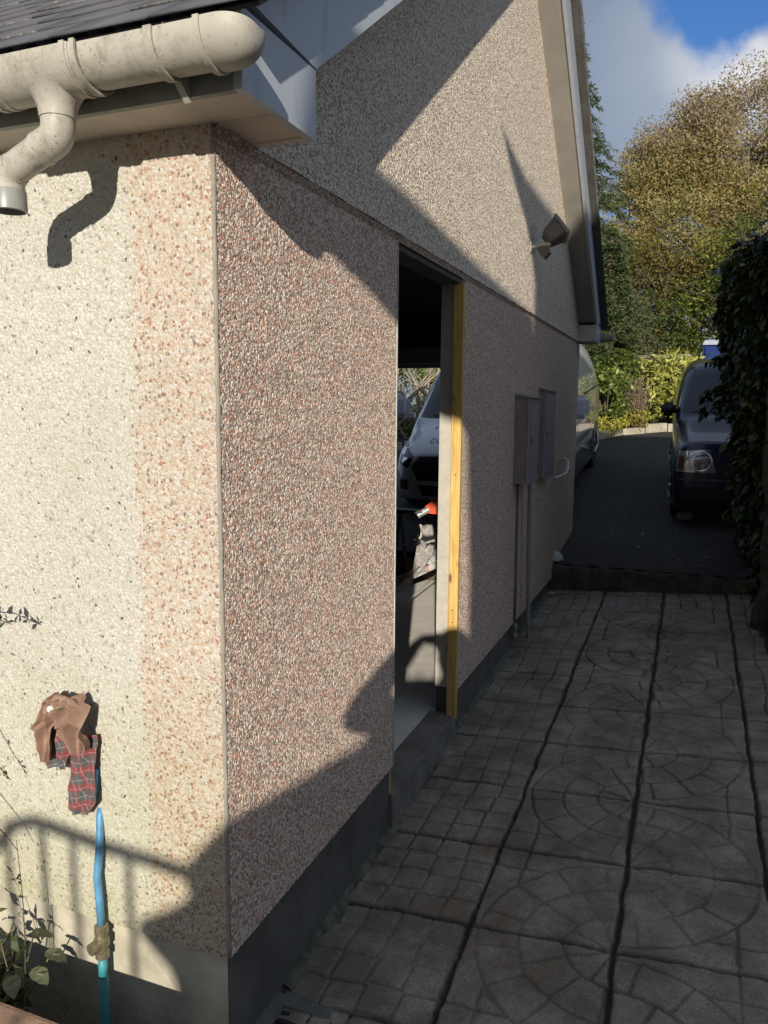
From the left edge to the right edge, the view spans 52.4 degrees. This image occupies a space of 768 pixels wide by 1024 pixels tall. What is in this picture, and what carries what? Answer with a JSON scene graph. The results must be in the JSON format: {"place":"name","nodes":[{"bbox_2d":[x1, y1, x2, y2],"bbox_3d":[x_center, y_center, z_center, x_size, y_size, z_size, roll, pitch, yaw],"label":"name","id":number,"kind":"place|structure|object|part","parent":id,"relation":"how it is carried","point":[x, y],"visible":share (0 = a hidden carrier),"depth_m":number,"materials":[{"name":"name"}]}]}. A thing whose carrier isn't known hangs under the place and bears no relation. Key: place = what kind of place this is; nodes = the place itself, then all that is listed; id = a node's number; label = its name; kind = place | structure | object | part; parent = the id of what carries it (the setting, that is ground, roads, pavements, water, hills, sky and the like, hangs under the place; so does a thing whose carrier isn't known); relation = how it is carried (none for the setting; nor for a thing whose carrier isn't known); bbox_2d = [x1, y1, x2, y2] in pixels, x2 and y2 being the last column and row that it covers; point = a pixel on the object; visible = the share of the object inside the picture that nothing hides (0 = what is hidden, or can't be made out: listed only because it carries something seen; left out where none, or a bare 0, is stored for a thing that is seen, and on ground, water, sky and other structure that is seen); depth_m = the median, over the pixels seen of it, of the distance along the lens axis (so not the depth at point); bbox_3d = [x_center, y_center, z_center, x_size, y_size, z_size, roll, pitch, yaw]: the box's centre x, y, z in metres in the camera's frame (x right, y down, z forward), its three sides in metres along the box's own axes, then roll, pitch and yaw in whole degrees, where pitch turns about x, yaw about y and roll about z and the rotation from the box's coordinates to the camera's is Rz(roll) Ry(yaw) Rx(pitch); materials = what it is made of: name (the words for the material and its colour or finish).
{"place":"outdoors","nodes":[
{"label":"outdoors","id":0,"kind":"place"},
{"bbox_2d":[275,590,767,1023],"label":"path","id":1,"kind":"structure","parent":0,"point":[634,877],"depth_m":2.89,"materials":[{"name":"concrete"}]},
{"bbox_2d":[255,992,348,1023],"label":"drain gully","id":2,"kind":"object","parent":1,"relation":"on","point":[279,1002],"visible":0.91,"depth_m":2.21,"materials":[{"name":"concrete"}]},
{"bbox_2d":[283,590,549,990],"bbox_3d":[0.542,1.036,4.364,0.050,0.248,4.500,3,8,21],"label":"mortar fillet","id":3,"kind":"object","parent":1,"relation":"on","point":[299,970],"visible":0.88,"depth_m":2.84,"materials":[{"name":"grey concrete"}]},
{"bbox_2d":[364,483,739,963],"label":"leaf litter","id":4,"kind":"object","parent":1,"relation":"on","point":[674,665],"visible":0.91,"depth_m":6.49,"materials":[{"name":"brown plant"}]},
{"bbox_2d":[396,406,694,591],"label":"ground","id":5,"kind":"structure","parent":0,"point":[400,567],"depth_m":6.98,"materials":[{"name":"grey concrete"}]},
{"bbox_2d":[0,1002,57,1023],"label":"wall","id":6,"kind":"structure","parent":5,"relation":"on","point":[9,1014],"depth_m":1.87,"materials":[{"name":"brick"}]},
{"bbox_2d":[0,0,614,1023],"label":"house","id":7,"kind":"structure","parent":5,"relation":"on","point":[256,256],"depth_m":2.10,"materials":[{"name":"concrete"}]},
{"bbox_2d":[0,765,10,779],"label":"twig","id":8,"kind":"object","parent":7,"relation":"attached to","point":[5,773],"visible":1,"depth_m":2.08,"materials":[{"name":"green plant"}]},
{"bbox_2d":[0,613,14,627],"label":"twig","id":9,"kind":"object","parent":7,"relation":"attached to","point":[3,623],"visible":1,"depth_m":1.93,"materials":[{"name":"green plant"}]},
{"bbox_2d":[0,829,16,849],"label":"twig","id":10,"kind":"object","parent":7,"relation":"attached to","point":[8,838],"visible":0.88,"depth_m":2.09,"materials":[{"name":"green plant"}]},
{"bbox_2d":[47,705,62,712],"bbox_3d":[-0.812,0.500,2.013,0.047,0.050,0.124,3,8,21],"label":"outside tap","id":11,"kind":"object","parent":7,"relation":"attached to","point":[50,707],"visible":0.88,"depth_m":1.96,"materials":[{"name":"gold metal"}]},
{"bbox_2d":[30,692,97,815],"bbox_3d":[-0.849,0.636,2.021,0.204,0.351,0.106,3,8,21],"label":"cloth","id":12,"kind":"object","parent":11,"relation":"hanging from","point":[60,737],"visible":0.99,"depth_m":2.04,"materials":[{"name":"fabric"}]},
{"bbox_2d":[95,768,98,797],"bbox_3d":[-0.772,0.727,2.071,0.032,0.098,0.021,1,8,3],"label":"pipe stub","id":13,"kind":"object","parent":7,"relation":"attached to","point":[96,777],"visible":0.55,"depth_m":2.06,"materials":[{"name":"blue plastic"}]},
{"bbox_2d":[396,566,419,587],"bbox_3d":[0.147,0.545,6.104,0.266,0.256,0.008,0,8,-1],"label":"metal rod","id":14,"kind":"object","parent":7,"relation":"on","point":[408,576],"visible":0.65,"depth_m":6.10,"materials":[{"name":"metal"}]},
{"bbox_2d":[396,511,421,515],"bbox_3d":[0.150,0.020,6.364,0.326,0.072,0.012,2,8,12],"label":"metal rod","id":15,"kind":"object","parent":7,"relation":"attached to","point":[408,513],"visible":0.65,"depth_m":6.35,"materials":[{"name":"metal"}]},
{"bbox_2d":[396,544,434,592],"bbox_3d":[0.246,0.448,6.170,0.307,0.385,0.037,0,8,-3],"label":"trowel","id":16,"kind":"object","parent":7,"relation":"on","point":[425,556],"visible":0.94,"depth_m":6.16,"materials":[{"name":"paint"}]},
{"bbox_2d":[407,542,427,586],"bbox_3d":[0.260,0.420,6.213,0.171,0.370,0.056,-1,8,-9],"label":"blade","id":17,"kind":"object","parent":16,"relation":"part of","point":[421,547],"visible":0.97,"depth_m":6.20,"materials":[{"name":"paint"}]},
{"bbox_2d":[396,549,436,586],"bbox_3d":[0.156,0.478,6.206,0.710,0.425,0.070,-1,8,-9],"label":"board","id":18,"kind":"object","parent":7,"relation":"on","point":[432,562],"visible":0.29,"depth_m":6.22,"materials":[{"name":"paint"}]},
{"bbox_2d":[396,508,437,571],"bbox_3d":[0.507,0.325,6.528,1.000,0.665,0.466,3,8,21],"label":"trestle","id":19,"kind":"object","parent":7,"relation":"on","point":[401,511],"visible":0.23,"depth_m":6.60,"materials":[{"name":"black plastic"}]},
{"bbox_2d":[416,498,437,517],"bbox_3d":[0.429,-0.032,6.357,0.331,0.179,0.127,3,8,21],"label":"power tool","id":20,"kind":"object","parent":19,"relation":"on","point":[431,507],"visible":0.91,"depth_m":6.35,"materials":[{"name":"orange plastic"}]},
{"bbox_2d":[399,573,436,609],"bbox_3d":[0.288,0.583,5.961,0.010,0.244,0.511,8,10,43],"label":"metal rod","id":21,"kind":"object","parent":7,"relation":"on","point":[418,591],"visible":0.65,"depth_m":5.93,"materials":[{"name":"metal"}]},
{"bbox_2d":[398,342,440,366],"bbox_3d":[-0.249,-1.325,6.748,2.450,0.050,2.290,3,8,21],"label":"garage door","id":22,"kind":"structure","parent":7,"relation":"in","point":[409,354],"depth_m":6.00,"materials":[{"name":"grey plastic"}]},
{"bbox_2d":[419,524,434,543],"bbox_3d":[0.347,0.177,6.211,0.124,0.164,0.106,3,8,21],"label":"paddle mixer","id":23,"kind":"object","parent":7,"relation":"attached to","point":[427,530],"visible":1,"depth_m":6.17,"materials":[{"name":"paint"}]},
{"bbox_2d":[512,484,519,638],"bbox_3d":[0.859,0.319,5.039,0.034,1.030,0.046,3,8,21],"label":"conduit","id":24,"kind":"object","parent":7,"relation":"attached to","point":[515,628],"visible":0.94,"depth_m":5.03,"materials":[{"name":"grey metal"}]},
{"bbox_2d":[513,393,541,484],"bbox_3d":[0.910,-0.465,4.943,0.109,0.564,0.344,3,8,21],"label":"meter box","id":25,"kind":"object","parent":7,"relation":"attached to","point":[526,441],"visible":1,"depth_m":4.81,"materials":[{"name":"plastic"}]},
{"bbox_2d":[525,398,539,484],"bbox_3d":[0.947,-0.449,4.933,0.023,0.534,0.336,3,8,21],"label":"door","id":26,"kind":"structure","parent":25,"relation":"in","point":[533,404],"depth_m":4.87,"materials":[{"name":"plastic"}]},
{"bbox_2d":[526,483,531,637],"bbox_3d":[0.968,0.328,5.208,0.030,1.092,0.128,3,8,21],"label":"waste pipe","id":27,"kind":"object","parent":7,"relation":"attached to","point":[528,556],"visible":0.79,"depth_m":5.19,"materials":[{"name":"grey plastic"}]},
{"bbox_2d":[537,387,557,478],"bbox_3d":[1.198,-0.582,5.719,0.069,0.654,0.434,3,8,21],"label":"meter box","id":28,"kind":"object","parent":7,"relation":"attached to","point":[546,433],"visible":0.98,"depth_m":5.57,"materials":[{"name":"plastic"}]},
{"bbox_2d":[542,391,555,478],"bbox_3d":[1.216,-0.566,5.716,0.023,0.624,0.426,3,8,21],"label":"door","id":29,"kind":"structure","parent":28,"relation":"in","point":[550,397],"depth_m":5.64,"materials":[{"name":"plastic"}]},
{"bbox_2d":[530,213,569,259],"bbox_3d":[1.062,-1.735,4.942,0.250,0.262,0.180,3,8,21],"label":"floodlight","id":30,"kind":"object","parent":7,"relation":"attached to","point":[556,231],"visible":1,"depth_m":4.87,"materials":[{"name":"grey plastic"}]},
{"bbox_2d":[554,457,568,479],"bbox_3d":[1.450,-0.356,6.332,0.105,0.160,0.418,3,8,17],"label":"overflow pipe","id":31,"kind":"object","parent":7,"relation":"attached to","point":[566,470],"visible":1,"depth_m":6.30,"materials":[{"name":"white plastic"}]},
{"bbox_2d":[397,368,419,398],"bbox_3d":[-0.033,-6.517,26.909,5.866,5.987,3.582,3,8,21],"label":"background tree","id":32,"kind":"object","parent":5,"relation":"on","point":[407,380],"visible":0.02,"depth_m":26.91,"materials":[{"name":"green plant"}]},
{"bbox_2d":[397,368,437,434],"bbox_3d":[0.378,-2.520,15.383,2.328,2.518,2.584,-5,9,-36],"label":"shrub","id":33,"kind":"object","parent":5,"relation":"on","point":[421,376],"visible":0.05,"depth_m":15.00,"materials":[{"name":"green plant"}]},
{"bbox_2d":[397,368,439,439],"bbox_3d":[0.824,-2.357,13.610,3.205,2.369,0.997,3,8,21],"label":"bare tree","id":34,"kind":"object","parent":5,"relation":"on","point":[417,389],"visible":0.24,"depth_m":13.72,"materials":[{"name":"brown plant"}]},
{"bbox_2d":[397,423,671,449],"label":"kerb","id":35,"kind":"structure","parent":5,"relation":"on","point":[652,428],"depth_m":14.11,"materials":[{"name":"stone"}]},
{"bbox_2d":[623,406,652,430],"bbox_3d":[4.614,-1.705,14.189,0.551,0.477,0.544,3,8,21],"label":"yellow shrub","id":36,"kind":"object","parent":35,"relation":"on","point":[642,418],"visible":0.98,"depth_m":14.13,"materials":[{"name":"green plant"}]},
{"bbox_2d":[423,23,680,423],"bbox_3d":[3.782,-5.839,16.491,6.267,9.157,6.176,-4,9,-31],"label":"conifer","id":37,"kind":"object","parent":5,"relation":"on","point":[606,203],"visible":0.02,"depth_m":15.93,"materials":[{"name":"green plant"}]},
{"bbox_2d":[595,364,643,428],"bbox_3d":[4.118,-2.137,14.486,1.074,1.238,1.190,-6,10,-41],"label":"leafy shrub","id":38,"kind":"object","parent":5,"relation":"on","point":[608,378],"visible":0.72,"depth_m":14.28,"materials":[{"name":"green plant"}]},
{"bbox_2d":[583,240,658,423],"bbox_3d":[4.436,-3.494,15.587,2.316,3.755,2.302,3,8,21],"label":"conifer","id":39,"kind":"object","parent":5,"relation":"on","point":[618,331],"visible":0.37,"depth_m":15.26,"materials":[{"name":"green plant"}]},
{"bbox_2d":[621,376,653,423],"bbox_3d":[4.634,-2.108,14.313,0.594,1.007,0.454,3,8,21],"label":"dead shrub","id":40,"kind":"object","parent":5,"relation":"on","point":[638,398],"visible":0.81,"depth_m":14.25,"materials":[{"name":"brown plant"}]},
{"bbox_2d":[602,288,672,346],"bbox_3d":[6.719,-5.797,25.085,4.095,5.256,4.947,-7,11,-44],"label":"background tree","id":41,"kind":"object","parent":5,"relation":"on","point":[643,314],"depth_m":24.02,"materials":[{"name":"green plant"}]},
{"bbox_2d":[591,354,701,421],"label":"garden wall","id":42,"kind":"structure","parent":5,"relation":"on","point":[663,419],"depth_m":16.37,"materials":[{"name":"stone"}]},
{"bbox_2d":[623,355,676,392],"bbox_3d":[5.070,-2.657,15.076,1.124,0.739,0.813,3,8,21],"label":"laurel bush","id":43,"kind":"object","parent":5,"relation":"on","point":[643,366],"visible":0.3,"depth_m":15.02,"materials":[{"name":"green plant"}]},
{"bbox_2d":[549,560,752,596],"bbox_3d":[2.891,0.715,5.976,3.220,0.428,0.169,3,8,21],"label":"step","id":44,"kind":"object","parent":5,"relation":"on","point":[578,577],"visible":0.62,"depth_m":6.23,"materials":[{"name":"concrete"}]},
{"bbox_2d":[553,551,562,561],"bbox_3d":[1.445,0.369,6.542,0.117,0.078,0.100,3,8,21],"label":"white stone","id":45,"kind":"object","parent":44,"relation":"on","point":[557,556],"visible":0.8,"depth_m":6.51,"materials":[{"name":"white stone"}]},
{"bbox_2d":[615,226,726,354],"bbox_3d":[6.621,-4.607,18.804,3.160,4.496,3.279,-5,9,-36],"label":"green tree","id":46,"kind":"object","parent":5,"relation":"on","point":[666,280],"visible":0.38,"depth_m":18.27,"materials":[{"name":"green plant"}]},
{"bbox_2d":[642,347,705,421],"bbox_3d":[5.506,-2.379,14.638,1.397,1.432,1.264,3,8,21],"label":"laurel bush","id":47,"kind":"object","parent":5,"relation":"on","point":[674,364],"visible":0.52,"depth_m":14.54,"materials":[{"name":"green plant"}]},
{"bbox_2d":[634,287,717,351],"bbox_3d":[9.776,-5.504,24.836,5.535,4.736,4.042,3,8,21],"label":"background tree","id":48,"kind":"object","parent":5,"relation":"on","point":[683,320],"visible":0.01,"depth_m":24.99,"materials":[{"name":"green plant"}]},
{"bbox_2d":[598,49,767,332],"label":"autumn tree","id":49,"kind":"object","parent":5,"relation":"on","point":[672,190],"visible":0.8,"depth_m":18.75,"materials":[{"name":"yellow plant"}]},
{"bbox_2d":[636,172,767,353],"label":"green tree","id":50,"kind":"object","parent":5,"relation":"on","point":[738,234],"visible":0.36,"depth_m":17.25,"materials":[{"name":"green plant"}]},
{"bbox_2d":[702,340,720,358],"bbox_3d":[6.448,-2.554,15.262,0.480,1.560,0.480,3,8,21],"label":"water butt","id":51,"kind":"object","parent":5,"relation":"on","point":[709,346],"visible":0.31,"depth_m":15.00,"materials":[{"name":"blue plastic"}]},
{"bbox_2d":[698,230,767,630],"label":"hedge","id":52,"kind":"object","parent":5,"relation":"on","point":[739,318],"visible":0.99,"depth_m":5.16,"materials":[{"name":"green plant"}]},
{"bbox_2d":[751,569,767,653],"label":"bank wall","id":53,"kind":"structure","parent":5,"relation":"on","point":[764,631],"depth_m":4.98,"materials":[{"name":"stone"}]},
{"bbox_2d":[396,427,750,578],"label":"driveway","id":54,"kind":"structure","parent":0,"point":[631,470],"depth_m":7.79,"materials":[{"name":"grey asphalt"}]},
{"bbox_2d":[397,344,598,500],"bbox_3d":[1.600,-1.284,9.867,2.240,1.830,4.407,3,14,21],"label":"van","id":55,"kind":"object","parent":54,"relation":"on","point":[418,471],"visible":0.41,"depth_m":8.88,"materials":[{"name":"paint"}]},
{"bbox_3d":[0.629,-1.518,9.404,0.304,0.550,0.750,3,14,21],"label":"side window","id":56,"kind":"part","parent":55,"relation":"part of","materials":[{"name":"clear glass"}]},
{"bbox_2d":[599,415,632,436],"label":"yellow shrub","id":57,"kind":"object","parent":54,"relation":"on","point":[602,424],"visible":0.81,"depth_m":13.68,"materials":[{"name":"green plant"}]},
{"bbox_2d":[661,359,736,514],"bbox_3d":[4.020,-0.932,8.720,1.750,1.520,3.512,3,14,20],"label":"parked car","id":58,"kind":"object","parent":54,"relation":"on","point":[699,465],"visible":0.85,"depth_m":7.50,"materials":[{"name":"paint"}]},
{"bbox_3d":[3.313,-1.335,8.701,0.121,0.370,0.850,3,14,20],"label":"side window","id":59,"kind":"part","parent":58,"relation":"part of","materials":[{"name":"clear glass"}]},
{"bbox_2d":[398,0,767,404],"label":"sky","id":60,"kind":"structure","parent":0,"point":[641,52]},
{"bbox_2d":[591,347,651,387],"bbox_3d":[4.483,-2.736,15.050,1.378,0.895,1.116,3,8,21],"label":"leafy shrub","id":61,"kind":"object","parent":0,"point":[621,361],"visible":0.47,"depth_m":14.85,"materials":[{"name":"green plant"}]},
{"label":"planting bed","id":62,"kind":"structure","parent":0,"visible":0},
{"bbox_2d":[0,840,29,1010],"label":"weed","id":63,"kind":"object","parent":62,"relation":"on","point":[20,938],"visible":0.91,"depth_m":2.07,"materials":[{"name":"green plant"}]},
{"bbox_2d":[0,908,33,1011],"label":"weed","id":64,"kind":"object","parent":62,"relation":"on","point":[16,969],"visible":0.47,"depth_m":2.11,"materials":[{"name":"green plant"}]},
{"bbox_2d":[2,927,66,1010],"bbox_3d":[-1.014,1.363,2.137,0.329,0.422,0.169,3,8,21],"label":"broad leaf plant","id":65,"kind":"object","parent":62,"relation":"on","point":[11,985],"visible":0.88,"depth_m":2.06,"materials":[{"name":"green plant"}]},
{"bbox_2d":[86,807,110,1023],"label":"water pipe","id":66,"kind":"object","parent":62,"relation":"on","point":[98,947],"visible":1,"depth_m":2.08,"materials":[{"name":"blue plastic"}]}
]}

